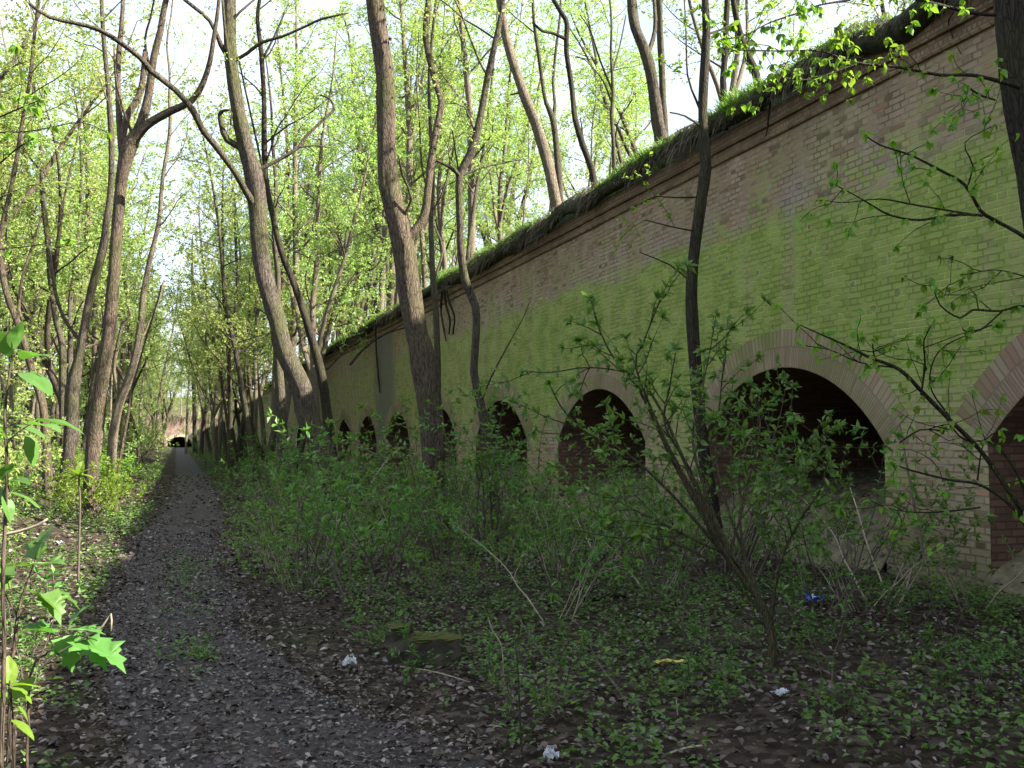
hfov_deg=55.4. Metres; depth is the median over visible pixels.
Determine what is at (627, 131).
tree
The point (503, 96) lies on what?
tree
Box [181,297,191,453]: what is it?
tree
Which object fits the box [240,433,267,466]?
shrub
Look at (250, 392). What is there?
tree
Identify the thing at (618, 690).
fallen branch
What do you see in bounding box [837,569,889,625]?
seedling
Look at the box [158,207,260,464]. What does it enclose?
tree
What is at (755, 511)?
shrub
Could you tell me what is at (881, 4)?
tree
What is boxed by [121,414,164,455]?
shrub
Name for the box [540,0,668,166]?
tree
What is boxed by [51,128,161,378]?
tree
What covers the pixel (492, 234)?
tree
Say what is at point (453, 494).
shrub
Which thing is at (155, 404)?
tree
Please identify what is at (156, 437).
shrub
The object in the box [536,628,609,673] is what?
seedling
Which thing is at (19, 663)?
seedling
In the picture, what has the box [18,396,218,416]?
hill
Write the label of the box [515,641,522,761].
fallen branch
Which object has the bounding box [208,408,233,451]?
tree
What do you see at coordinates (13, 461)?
shrub
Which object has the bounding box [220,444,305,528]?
shrub
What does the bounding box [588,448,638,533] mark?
shrub
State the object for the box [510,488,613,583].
shrub
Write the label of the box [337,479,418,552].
shrub
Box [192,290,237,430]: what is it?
tree
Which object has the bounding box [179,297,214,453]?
tree
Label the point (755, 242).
brick wall
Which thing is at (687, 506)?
shrub
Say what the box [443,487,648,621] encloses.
shrub
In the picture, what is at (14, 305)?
tree
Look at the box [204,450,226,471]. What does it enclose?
shrub
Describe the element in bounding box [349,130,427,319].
tree
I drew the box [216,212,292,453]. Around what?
tree
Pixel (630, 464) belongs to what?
shrub
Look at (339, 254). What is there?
tree
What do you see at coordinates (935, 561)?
seedling
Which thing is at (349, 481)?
shrub
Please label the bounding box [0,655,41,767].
seedling
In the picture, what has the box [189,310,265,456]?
tree
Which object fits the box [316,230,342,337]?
tree
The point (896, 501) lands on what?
shrub
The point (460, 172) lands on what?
tree
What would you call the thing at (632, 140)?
tree
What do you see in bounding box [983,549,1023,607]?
ground
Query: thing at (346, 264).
tree
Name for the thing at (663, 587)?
seedling
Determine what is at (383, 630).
seedling
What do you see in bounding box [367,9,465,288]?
tree
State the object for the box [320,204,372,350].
tree
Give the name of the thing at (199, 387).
tree
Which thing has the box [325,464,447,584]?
shrub
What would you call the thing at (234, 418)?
tree
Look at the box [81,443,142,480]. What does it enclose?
shrub
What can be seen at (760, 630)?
seedling
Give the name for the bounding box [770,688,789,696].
plastic scrap
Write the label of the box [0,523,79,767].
sapling
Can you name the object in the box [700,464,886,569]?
ground
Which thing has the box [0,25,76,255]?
tree
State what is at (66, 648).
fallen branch
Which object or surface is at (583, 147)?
tree
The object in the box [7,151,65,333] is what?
tree
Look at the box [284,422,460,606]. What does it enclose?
shrub
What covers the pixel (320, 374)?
tree
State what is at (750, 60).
tree
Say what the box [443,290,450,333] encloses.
hanging root
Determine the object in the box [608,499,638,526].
shrub
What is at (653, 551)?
shrub
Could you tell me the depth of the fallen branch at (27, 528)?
8.59 m
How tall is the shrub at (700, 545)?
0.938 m
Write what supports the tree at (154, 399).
on the ground at (772, 754)
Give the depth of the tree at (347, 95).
55.34 m
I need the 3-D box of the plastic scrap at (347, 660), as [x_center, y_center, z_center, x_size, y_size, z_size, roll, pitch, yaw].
[-1.141,1.933,6.805,0.118,0.073,0.100,1,-3,-19]
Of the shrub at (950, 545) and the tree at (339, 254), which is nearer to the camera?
the shrub at (950, 545)
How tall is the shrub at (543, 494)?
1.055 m
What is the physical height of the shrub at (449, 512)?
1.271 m
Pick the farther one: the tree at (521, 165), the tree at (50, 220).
the tree at (521, 165)
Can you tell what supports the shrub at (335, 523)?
on the ground at (772, 754)
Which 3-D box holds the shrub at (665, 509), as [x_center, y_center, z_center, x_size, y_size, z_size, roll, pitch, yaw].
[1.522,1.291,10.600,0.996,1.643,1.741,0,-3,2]
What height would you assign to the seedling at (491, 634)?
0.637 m
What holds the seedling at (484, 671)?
on the ground at (772, 754)
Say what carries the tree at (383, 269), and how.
on the hill at (875, 44)
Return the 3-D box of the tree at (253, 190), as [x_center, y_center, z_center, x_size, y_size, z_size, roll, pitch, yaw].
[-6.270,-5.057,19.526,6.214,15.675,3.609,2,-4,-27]
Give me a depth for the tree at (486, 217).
50.95 m
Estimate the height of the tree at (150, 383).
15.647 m
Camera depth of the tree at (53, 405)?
42.05 m
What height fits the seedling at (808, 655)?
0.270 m
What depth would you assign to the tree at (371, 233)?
65.24 m
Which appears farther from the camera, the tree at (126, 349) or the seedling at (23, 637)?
the tree at (126, 349)
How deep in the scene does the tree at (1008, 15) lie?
6.53 m
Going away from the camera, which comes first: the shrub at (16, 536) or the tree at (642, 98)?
the shrub at (16, 536)
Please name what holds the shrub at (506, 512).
on the ground at (772, 754)
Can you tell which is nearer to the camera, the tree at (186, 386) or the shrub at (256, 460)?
the shrub at (256, 460)
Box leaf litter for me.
[0,441,1023,767]
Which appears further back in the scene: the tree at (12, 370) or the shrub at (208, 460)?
the shrub at (208, 460)
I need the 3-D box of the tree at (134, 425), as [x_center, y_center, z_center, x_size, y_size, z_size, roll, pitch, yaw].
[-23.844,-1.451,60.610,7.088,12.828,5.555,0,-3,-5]
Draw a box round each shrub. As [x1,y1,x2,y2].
[0,394,38,506]
[0,412,11,436]
[0,419,62,478]
[0,425,13,480]
[0,451,61,489]
[0,452,37,500]
[0,506,24,546]
[2,417,65,492]
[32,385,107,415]
[34,456,143,519]
[38,455,146,522]
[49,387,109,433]
[51,445,84,465]
[53,439,109,493]
[54,456,130,497]
[57,454,116,486]
[80,403,198,465]
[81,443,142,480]
[102,452,162,481]
[104,415,172,465]
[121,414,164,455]
[121,419,146,447]
[121,423,157,457]
[133,425,155,450]
[198,454,225,464]
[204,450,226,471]
[208,495,303,620]
[214,430,299,508]
[217,446,236,461]
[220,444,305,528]
[221,488,392,593]
[225,421,345,529]
[225,484,316,568]
[228,455,261,483]
[231,457,343,584]
[235,466,283,516]
[236,425,294,461]
[238,449,270,482]
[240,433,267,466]
[247,439,335,510]
[252,422,310,470]
[252,429,302,490]
[266,408,376,594]
[266,455,349,501]
[268,420,383,542]
[268,518,308,559]
[273,469,386,571]
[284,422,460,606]
[288,427,303,466]
[290,506,418,576]
[292,432,340,477]
[304,479,390,524]
[310,511,361,544]
[324,393,445,544]
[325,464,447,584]
[327,425,398,526]
[327,489,410,568]
[331,392,560,560]
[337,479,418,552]
[343,440,392,474]
[361,469,449,559]
[371,384,545,550]
[388,461,520,547]
[389,465,479,582]
[396,464,500,534]
[408,473,523,539]
[418,430,480,496]
[429,371,620,556]
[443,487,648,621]
[444,460,507,526]
[444,475,486,520]
[453,454,484,503]
[455,480,519,544]
[456,492,567,549]
[468,255,857,670]
[474,515,523,570]
[478,461,644,608]
[486,423,569,535]
[507,466,590,524]
[507,485,554,535]
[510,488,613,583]
[517,477,607,570]
[522,446,686,558]
[530,470,611,549]
[553,496,598,537]
[555,410,756,605]
[558,353,892,590]
[571,370,858,578]
[578,506,728,597]
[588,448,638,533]
[588,482,638,516]
[606,432,700,575]
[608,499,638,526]
[610,434,690,545]
[610,514,671,552]
[619,475,702,546]
[629,522,679,569]
[652,490,745,564]
[684,494,778,585]
[705,511,786,571]
[723,460,811,589]
[725,419,955,615]
[742,511,848,568]
[748,494,821,581]
[762,443,997,606]
[767,492,974,611]
[806,438,933,590]
[811,497,860,571]
[889,486,1023,610]
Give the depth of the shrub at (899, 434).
7.84 m
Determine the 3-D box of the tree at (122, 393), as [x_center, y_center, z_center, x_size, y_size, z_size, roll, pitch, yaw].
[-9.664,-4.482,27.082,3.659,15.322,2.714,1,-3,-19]
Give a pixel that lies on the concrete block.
(442, 644)
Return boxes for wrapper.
[655,658,686,663]
[805,593,824,602]
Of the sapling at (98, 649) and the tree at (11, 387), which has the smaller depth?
the sapling at (98, 649)
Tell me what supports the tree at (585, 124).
on the hill at (875, 44)
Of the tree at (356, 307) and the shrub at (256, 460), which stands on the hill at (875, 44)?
the tree at (356, 307)
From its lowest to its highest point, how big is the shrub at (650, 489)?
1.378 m
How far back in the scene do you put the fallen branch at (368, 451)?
15.59 m
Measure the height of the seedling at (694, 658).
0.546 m
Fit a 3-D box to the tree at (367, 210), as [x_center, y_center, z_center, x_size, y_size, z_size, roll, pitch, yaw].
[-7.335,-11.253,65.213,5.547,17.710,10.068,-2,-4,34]
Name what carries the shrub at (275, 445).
on the ground at (772, 754)
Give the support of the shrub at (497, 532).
on the ground at (772, 754)
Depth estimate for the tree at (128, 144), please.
18.91 m
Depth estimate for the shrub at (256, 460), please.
34.58 m
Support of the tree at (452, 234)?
on the hill at (875, 44)
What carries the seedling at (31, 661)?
on the ground at (772, 754)
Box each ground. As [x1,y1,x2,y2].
[0,418,1023,767]
[363,459,374,473]
[385,458,409,478]
[419,460,456,485]
[467,464,526,504]
[548,465,645,524]
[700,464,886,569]
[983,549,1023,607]
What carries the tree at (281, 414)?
on the ground at (772, 754)
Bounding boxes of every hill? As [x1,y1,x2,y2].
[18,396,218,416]
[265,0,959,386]
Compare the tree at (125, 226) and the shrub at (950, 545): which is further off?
the tree at (125, 226)
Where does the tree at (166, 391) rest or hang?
on the ground at (772, 754)
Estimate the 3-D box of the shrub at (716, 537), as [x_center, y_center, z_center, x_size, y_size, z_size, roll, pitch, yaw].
[0.965,0.577,6.348,2.178,2.736,1.746,1,-3,-19]
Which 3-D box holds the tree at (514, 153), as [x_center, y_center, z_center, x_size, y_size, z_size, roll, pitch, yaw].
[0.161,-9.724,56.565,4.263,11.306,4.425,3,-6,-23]
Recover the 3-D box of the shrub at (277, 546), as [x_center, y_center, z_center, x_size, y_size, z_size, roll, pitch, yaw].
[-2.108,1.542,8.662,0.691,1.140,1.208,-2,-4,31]
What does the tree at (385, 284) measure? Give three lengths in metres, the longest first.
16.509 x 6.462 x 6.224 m
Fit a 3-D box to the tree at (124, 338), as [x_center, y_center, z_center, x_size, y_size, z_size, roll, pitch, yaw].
[-16.009,-3.758,38.321,4.187,14.458,4.224,-1,-3,19]
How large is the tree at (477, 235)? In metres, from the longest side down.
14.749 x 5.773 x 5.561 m
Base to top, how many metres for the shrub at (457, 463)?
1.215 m
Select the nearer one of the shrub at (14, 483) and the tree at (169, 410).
the shrub at (14, 483)
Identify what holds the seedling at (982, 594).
on the ground at (772, 754)
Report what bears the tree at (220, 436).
on the ground at (772, 754)
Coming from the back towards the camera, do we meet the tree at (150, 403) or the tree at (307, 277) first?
the tree at (150, 403)
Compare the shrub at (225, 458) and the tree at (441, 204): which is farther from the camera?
the shrub at (225, 458)
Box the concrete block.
[385,622,466,671]
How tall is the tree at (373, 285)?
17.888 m
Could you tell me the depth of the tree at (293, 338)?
36.32 m
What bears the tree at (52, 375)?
on the ground at (772, 754)
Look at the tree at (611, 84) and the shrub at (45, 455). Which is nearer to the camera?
the shrub at (45, 455)
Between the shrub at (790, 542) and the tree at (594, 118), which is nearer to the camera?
the shrub at (790, 542)
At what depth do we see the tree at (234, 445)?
59.92 m
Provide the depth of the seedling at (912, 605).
7.42 m
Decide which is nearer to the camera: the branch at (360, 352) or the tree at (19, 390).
the branch at (360, 352)
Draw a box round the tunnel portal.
[135,417,218,446]
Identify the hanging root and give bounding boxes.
[375,320,380,392]
[440,292,445,340]
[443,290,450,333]
[446,291,455,333]
[764,102,770,137]
[948,12,960,53]
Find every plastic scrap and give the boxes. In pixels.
[339,654,356,665]
[543,745,558,759]
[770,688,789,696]
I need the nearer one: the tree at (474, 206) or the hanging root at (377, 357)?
the hanging root at (377, 357)
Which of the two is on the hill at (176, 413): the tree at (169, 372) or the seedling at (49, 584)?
the tree at (169, 372)
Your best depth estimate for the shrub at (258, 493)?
19.08 m
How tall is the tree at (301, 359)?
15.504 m
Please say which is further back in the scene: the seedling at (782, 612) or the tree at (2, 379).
the tree at (2, 379)
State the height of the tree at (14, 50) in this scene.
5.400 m
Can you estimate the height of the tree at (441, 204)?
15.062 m
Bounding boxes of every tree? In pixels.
[0,0,89,281]
[0,0,94,471]
[0,0,108,149]
[0,0,139,499]
[0,0,167,272]
[0,12,103,393]
[0,19,67,227]
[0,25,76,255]
[0,30,148,376]
[0,36,79,449]
[0,37,192,464]
[0,45,111,257]
[0,51,133,404]
[0,88,77,217]
[0,90,104,448]
[0,107,107,330]
[0,110,123,434]
[0,158,67,459]
[0,203,67,452]
[0,224,108,462]
[0,288,66,438]
[0,290,18,411]
[0,293,52,427]
[0,294,28,410]
[0,297,47,400]
[1,35,148,459]
[1,144,128,433]
[2,169,54,411]
[5,349,30,414]
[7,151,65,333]
[12,0,161,495]
[14,261,88,435]
[25,184,189,450]
[29,0,357,513]
[34,141,137,378]
[35,27,171,459]
[39,57,191,457]
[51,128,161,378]
[52,224,160,439]
[55,118,174,458]
[59,188,146,375]
[66,233,150,421]
[73,289,181,459]
[80,280,158,460]
[80,330,123,436]
[81,0,251,519]
[82,270,148,445]
[84,216,135,448]
[88,158,180,456]
[91,0,233,491]
[107,392,139,421]
[111,267,166,427]
[111,269,166,450]
[117,209,168,452]
[126,339,156,446]
[127,341,170,449]
[132,353,170,415]
[133,368,165,450]
[134,262,177,445]
[137,62,318,485]
[141,257,190,450]
[142,376,162,445]
[142,396,162,433]
[143,354,180,424]
[145,304,195,448]
[147,339,167,444]
[148,324,186,450]
[149,82,294,478]
[149,161,270,469]
[149,244,267,467]
[157,335,176,414]
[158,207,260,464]
[160,317,215,436]
[161,276,211,453]
[163,184,249,462]
[170,240,286,441]
[171,251,298,461]
[171,301,197,429]
[173,337,187,414]
[174,341,197,410]
[179,233,198,453]
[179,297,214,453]
[180,174,267,463]
[181,282,206,453]
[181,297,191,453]
[182,384,210,431]
[182,403,199,441]
[184,140,307,460]
[189,308,238,416]
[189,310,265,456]
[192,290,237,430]
[194,246,259,460]
[197,233,245,461]
[202,2,336,498]
[203,2,421,475]
[205,268,271,451]
[205,293,302,432]
[206,227,271,460]
[207,144,285,458]
[208,157,308,453]
[208,272,262,428]
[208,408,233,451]
[210,1,351,461]
[214,0,354,455]
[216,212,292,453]
[223,303,288,454]
[227,137,326,364]
[233,0,378,476]
[234,321,271,446]
[241,67,423,469]
[257,121,367,469]
[273,211,335,361]
[278,72,366,341]
[278,171,319,354]
[282,210,299,357]
[290,122,398,331]
[299,78,368,337]
[299,248,330,325]
[303,0,465,296]
[304,166,365,321]
[306,208,375,321]
[309,164,390,327]
[312,214,377,342]
[316,0,501,239]
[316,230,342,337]
[318,223,385,337]
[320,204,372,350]
[326,132,374,307]
[329,91,435,315]
[333,0,501,250]
[335,1,435,326]
[337,209,377,324]
[338,78,449,284]
[339,0,483,227]
[344,159,444,281]
[346,97,416,320]
[349,0,471,305]
[349,103,428,306]
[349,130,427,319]
[354,129,435,263]
[357,0,460,305]
[359,133,436,308]
[366,0,479,532]
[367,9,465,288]
[373,123,439,306]
[389,193,451,281]
[392,0,502,491]
[394,63,487,263]
[396,136,491,277]
[400,0,546,257]
[402,0,513,272]
[408,0,547,522]
[413,66,523,265]
[417,176,478,281]
[418,227,465,284]
[420,193,453,288]
[421,0,551,260]
[421,207,454,289]
[428,192,479,274]
[438,213,476,268]
[444,63,546,245]
[445,0,584,241]
[445,49,576,232]
[450,147,520,257]
[464,102,522,253]
[476,163,508,248]
[477,216,517,244]
[478,19,561,235]
[480,115,562,238]
[480,116,547,240]
[484,0,584,201]
[496,0,561,212]
[496,101,561,234]
[501,8,653,198]
[520,131,578,221]
[524,0,671,163]
[529,81,652,197]
[532,0,597,187]
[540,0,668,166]
[557,45,617,197]
[574,0,663,172]
[574,55,655,190]
[575,57,644,181]
[611,0,739,551]
[627,0,669,168]
[638,0,802,101]
[656,0,668,136]
[694,0,1023,331]
[720,0,729,130]
[731,0,766,111]
[772,0,829,67]
[821,0,910,32]
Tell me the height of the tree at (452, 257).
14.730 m
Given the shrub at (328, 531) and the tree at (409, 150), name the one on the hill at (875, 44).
the tree at (409, 150)
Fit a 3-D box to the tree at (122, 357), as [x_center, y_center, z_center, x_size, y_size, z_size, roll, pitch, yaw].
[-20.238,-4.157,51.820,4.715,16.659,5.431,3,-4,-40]
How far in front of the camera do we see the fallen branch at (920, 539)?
7.97 m
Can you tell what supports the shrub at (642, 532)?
on the ground at (772, 754)
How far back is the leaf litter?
6.49 m
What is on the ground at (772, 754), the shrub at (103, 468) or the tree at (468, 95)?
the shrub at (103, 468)
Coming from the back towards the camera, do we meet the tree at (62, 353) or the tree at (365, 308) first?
the tree at (365, 308)
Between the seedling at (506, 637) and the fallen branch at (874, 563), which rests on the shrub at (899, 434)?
the fallen branch at (874, 563)
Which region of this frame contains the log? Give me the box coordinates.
[583,592,626,601]
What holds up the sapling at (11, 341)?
on the ground at (772, 754)
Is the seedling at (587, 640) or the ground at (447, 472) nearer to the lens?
the seedling at (587, 640)
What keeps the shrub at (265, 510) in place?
on the ground at (772, 754)
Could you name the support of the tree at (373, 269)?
on the hill at (875, 44)
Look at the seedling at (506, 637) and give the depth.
5.43 m
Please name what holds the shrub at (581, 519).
on the ground at (772, 754)
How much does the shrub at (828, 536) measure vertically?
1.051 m
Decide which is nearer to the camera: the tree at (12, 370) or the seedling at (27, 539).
the seedling at (27, 539)
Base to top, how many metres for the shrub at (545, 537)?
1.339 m
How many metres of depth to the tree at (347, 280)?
69.81 m
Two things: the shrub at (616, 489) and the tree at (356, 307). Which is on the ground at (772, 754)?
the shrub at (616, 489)
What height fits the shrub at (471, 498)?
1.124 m
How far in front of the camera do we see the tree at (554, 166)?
60.24 m
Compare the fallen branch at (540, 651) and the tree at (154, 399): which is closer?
the fallen branch at (540, 651)
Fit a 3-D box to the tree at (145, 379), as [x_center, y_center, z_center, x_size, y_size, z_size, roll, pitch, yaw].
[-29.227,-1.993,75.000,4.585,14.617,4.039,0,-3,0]
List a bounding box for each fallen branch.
[0,518,47,536]
[37,613,112,671]
[345,420,380,499]
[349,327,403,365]
[370,449,399,483]
[400,666,469,682]
[488,617,503,673]
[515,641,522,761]
[520,620,556,674]
[590,645,633,714]
[669,745,702,753]
[850,488,885,589]
[899,425,930,582]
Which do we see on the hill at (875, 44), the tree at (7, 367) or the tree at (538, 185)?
the tree at (538, 185)
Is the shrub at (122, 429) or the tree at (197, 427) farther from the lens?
the tree at (197, 427)
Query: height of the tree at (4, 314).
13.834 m
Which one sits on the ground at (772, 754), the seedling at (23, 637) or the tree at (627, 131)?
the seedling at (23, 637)
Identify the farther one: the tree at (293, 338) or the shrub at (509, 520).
the tree at (293, 338)
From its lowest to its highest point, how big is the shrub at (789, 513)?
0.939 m
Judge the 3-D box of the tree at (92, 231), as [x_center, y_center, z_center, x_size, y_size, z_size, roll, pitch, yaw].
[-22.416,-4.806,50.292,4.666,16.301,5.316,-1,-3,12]
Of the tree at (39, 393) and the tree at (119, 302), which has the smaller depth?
the tree at (39, 393)
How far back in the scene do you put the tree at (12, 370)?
45.13 m
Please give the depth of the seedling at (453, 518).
9.80 m
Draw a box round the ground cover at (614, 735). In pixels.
[0,413,1023,767]
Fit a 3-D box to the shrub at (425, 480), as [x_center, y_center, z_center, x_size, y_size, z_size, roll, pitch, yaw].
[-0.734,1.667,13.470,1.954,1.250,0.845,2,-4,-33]
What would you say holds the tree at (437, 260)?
on the hill at (875, 44)
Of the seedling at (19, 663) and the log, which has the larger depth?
the log
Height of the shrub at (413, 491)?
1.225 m
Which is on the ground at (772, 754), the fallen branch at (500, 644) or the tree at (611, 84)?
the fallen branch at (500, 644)
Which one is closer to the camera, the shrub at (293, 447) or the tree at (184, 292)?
the shrub at (293, 447)
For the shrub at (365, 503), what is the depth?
17.01 m
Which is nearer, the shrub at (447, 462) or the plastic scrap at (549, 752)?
the plastic scrap at (549, 752)
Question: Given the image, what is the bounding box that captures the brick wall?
[225,0,1023,592]
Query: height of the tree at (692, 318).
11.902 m
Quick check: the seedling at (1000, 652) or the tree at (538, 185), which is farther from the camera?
the tree at (538, 185)
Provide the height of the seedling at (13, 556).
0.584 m
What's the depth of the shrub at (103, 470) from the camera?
22.61 m
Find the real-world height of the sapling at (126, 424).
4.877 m
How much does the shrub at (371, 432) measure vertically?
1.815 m
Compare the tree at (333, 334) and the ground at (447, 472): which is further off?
the tree at (333, 334)
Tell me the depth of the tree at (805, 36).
32.76 m
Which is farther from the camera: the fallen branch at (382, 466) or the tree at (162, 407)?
the tree at (162, 407)
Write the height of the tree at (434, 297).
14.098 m
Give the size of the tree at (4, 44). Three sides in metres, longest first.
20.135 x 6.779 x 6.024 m
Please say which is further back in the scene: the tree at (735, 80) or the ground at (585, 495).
the tree at (735, 80)
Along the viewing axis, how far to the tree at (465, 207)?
56.77 m
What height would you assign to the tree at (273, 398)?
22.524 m
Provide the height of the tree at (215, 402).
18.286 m
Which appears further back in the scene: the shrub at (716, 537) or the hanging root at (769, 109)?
the hanging root at (769, 109)
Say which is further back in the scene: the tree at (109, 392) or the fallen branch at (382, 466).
the tree at (109, 392)
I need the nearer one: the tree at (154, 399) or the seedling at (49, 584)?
the seedling at (49, 584)
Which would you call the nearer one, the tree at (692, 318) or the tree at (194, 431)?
the tree at (692, 318)
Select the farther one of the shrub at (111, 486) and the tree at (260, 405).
the tree at (260, 405)
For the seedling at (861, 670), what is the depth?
5.06 m
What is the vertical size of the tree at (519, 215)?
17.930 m
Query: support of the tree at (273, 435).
on the ground at (772, 754)
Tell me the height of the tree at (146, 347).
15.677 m
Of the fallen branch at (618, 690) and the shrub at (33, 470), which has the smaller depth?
the fallen branch at (618, 690)
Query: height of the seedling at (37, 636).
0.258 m
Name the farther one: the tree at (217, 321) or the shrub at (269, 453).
the tree at (217, 321)
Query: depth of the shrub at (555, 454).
15.20 m
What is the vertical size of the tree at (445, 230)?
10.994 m
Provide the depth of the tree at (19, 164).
30.33 m
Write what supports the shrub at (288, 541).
on the ground at (772, 754)
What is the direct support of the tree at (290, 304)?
on the hill at (875, 44)
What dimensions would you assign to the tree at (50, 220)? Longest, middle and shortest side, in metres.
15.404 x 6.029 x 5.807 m
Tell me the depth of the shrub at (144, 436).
86.38 m
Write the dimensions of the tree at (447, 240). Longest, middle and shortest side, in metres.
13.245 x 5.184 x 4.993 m
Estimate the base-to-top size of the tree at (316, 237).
16.328 m
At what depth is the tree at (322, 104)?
64.63 m
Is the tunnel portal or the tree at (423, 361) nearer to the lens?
the tree at (423, 361)
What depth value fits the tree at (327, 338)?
41.91 m
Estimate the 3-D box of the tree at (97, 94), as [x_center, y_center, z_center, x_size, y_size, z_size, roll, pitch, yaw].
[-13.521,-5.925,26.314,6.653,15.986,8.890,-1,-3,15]
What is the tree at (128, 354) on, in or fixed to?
on the ground at (772, 754)
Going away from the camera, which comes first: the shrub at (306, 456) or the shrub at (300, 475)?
the shrub at (300, 475)
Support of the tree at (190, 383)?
on the ground at (772, 754)
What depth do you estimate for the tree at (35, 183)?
21.07 m
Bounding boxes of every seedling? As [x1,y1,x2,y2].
[0,535,20,572]
[0,564,87,684]
[0,603,50,657]
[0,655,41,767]
[6,654,31,726]
[13,626,49,655]
[20,579,57,638]
[21,658,46,705]
[25,529,32,542]
[341,608,390,696]
[352,611,401,655]
[367,543,418,606]
[387,622,421,690]
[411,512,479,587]
[414,552,472,615]
[416,533,431,564]
[477,643,498,688]
[481,608,562,718]
[486,671,568,740]
[488,634,537,714]
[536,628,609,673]
[556,533,579,579]
[626,549,673,612]
[646,538,715,651]
[656,571,744,669]
[682,619,719,701]
[711,644,745,712]
[755,607,781,645]
[756,560,800,622]
[771,558,801,617]
[776,567,887,685]
[776,586,796,630]
[781,630,838,671]
[785,650,904,729]
[792,602,850,646]
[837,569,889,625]
[848,582,918,621]
[887,589,947,628]
[898,550,998,647]
[909,621,955,707]
[944,635,1015,695]
[967,588,998,645]
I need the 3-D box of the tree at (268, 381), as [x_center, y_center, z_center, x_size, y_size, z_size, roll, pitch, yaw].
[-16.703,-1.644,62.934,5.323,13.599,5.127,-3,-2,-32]
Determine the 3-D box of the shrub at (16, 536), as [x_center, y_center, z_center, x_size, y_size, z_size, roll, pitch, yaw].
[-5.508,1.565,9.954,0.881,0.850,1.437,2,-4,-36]
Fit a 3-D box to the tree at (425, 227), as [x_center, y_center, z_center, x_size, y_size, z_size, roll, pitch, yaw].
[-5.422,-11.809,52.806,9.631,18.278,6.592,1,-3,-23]
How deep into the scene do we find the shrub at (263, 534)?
9.94 m
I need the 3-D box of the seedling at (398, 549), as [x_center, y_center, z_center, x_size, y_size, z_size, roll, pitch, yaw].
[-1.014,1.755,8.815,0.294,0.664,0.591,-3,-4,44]
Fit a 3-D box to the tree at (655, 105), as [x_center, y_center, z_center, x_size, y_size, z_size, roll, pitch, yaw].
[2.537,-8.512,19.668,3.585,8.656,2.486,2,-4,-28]
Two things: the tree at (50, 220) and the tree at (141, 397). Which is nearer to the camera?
the tree at (50, 220)
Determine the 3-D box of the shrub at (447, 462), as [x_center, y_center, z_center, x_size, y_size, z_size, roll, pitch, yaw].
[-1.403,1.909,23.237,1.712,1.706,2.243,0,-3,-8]
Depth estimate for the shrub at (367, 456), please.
35.77 m
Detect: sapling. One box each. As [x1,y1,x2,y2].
[0,321,82,767]
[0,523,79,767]
[19,604,125,767]
[63,461,94,594]
[112,285,161,516]
[773,303,1023,556]
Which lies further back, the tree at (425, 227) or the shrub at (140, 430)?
the shrub at (140, 430)
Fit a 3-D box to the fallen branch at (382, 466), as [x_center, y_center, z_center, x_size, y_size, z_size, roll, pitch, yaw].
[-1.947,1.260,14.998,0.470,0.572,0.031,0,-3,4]
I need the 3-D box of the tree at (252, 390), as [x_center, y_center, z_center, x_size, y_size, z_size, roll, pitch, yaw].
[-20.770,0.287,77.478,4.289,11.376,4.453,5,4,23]
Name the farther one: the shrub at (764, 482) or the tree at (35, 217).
the tree at (35, 217)
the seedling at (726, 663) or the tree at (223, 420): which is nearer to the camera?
the seedling at (726, 663)
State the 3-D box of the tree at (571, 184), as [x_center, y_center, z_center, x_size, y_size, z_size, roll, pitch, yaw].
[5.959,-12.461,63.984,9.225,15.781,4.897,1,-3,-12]
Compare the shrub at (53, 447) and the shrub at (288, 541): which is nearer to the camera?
the shrub at (288, 541)
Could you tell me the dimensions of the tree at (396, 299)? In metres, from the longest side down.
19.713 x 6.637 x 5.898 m
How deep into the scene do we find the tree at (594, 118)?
32.79 m
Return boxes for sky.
[0,0,914,431]
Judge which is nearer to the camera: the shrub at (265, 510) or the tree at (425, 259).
the shrub at (265, 510)
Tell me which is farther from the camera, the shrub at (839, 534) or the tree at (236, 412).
the tree at (236, 412)
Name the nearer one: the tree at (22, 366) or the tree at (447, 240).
the tree at (22, 366)
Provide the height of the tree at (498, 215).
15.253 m
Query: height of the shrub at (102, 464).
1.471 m
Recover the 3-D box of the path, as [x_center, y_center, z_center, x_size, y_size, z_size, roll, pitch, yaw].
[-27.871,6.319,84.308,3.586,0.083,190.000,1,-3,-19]
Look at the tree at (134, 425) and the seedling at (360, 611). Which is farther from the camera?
the tree at (134, 425)
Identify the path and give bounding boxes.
[98,447,492,767]
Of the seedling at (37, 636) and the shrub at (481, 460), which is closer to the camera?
the seedling at (37, 636)
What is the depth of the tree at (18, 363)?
24.24 m
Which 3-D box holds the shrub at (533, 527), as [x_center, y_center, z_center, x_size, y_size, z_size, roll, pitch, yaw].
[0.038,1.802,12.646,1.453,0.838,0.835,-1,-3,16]
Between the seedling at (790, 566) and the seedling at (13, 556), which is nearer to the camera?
the seedling at (790, 566)
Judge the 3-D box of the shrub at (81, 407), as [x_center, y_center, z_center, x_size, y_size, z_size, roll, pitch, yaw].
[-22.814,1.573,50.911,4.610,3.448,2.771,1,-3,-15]
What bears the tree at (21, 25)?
on the ground at (772, 754)
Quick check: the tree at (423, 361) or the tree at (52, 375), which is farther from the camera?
the tree at (52, 375)
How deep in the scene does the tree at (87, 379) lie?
51.78 m
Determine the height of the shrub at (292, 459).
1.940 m
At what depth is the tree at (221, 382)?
43.46 m
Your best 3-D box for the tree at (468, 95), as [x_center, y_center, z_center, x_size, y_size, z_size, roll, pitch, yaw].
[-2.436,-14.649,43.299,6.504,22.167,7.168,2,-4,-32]

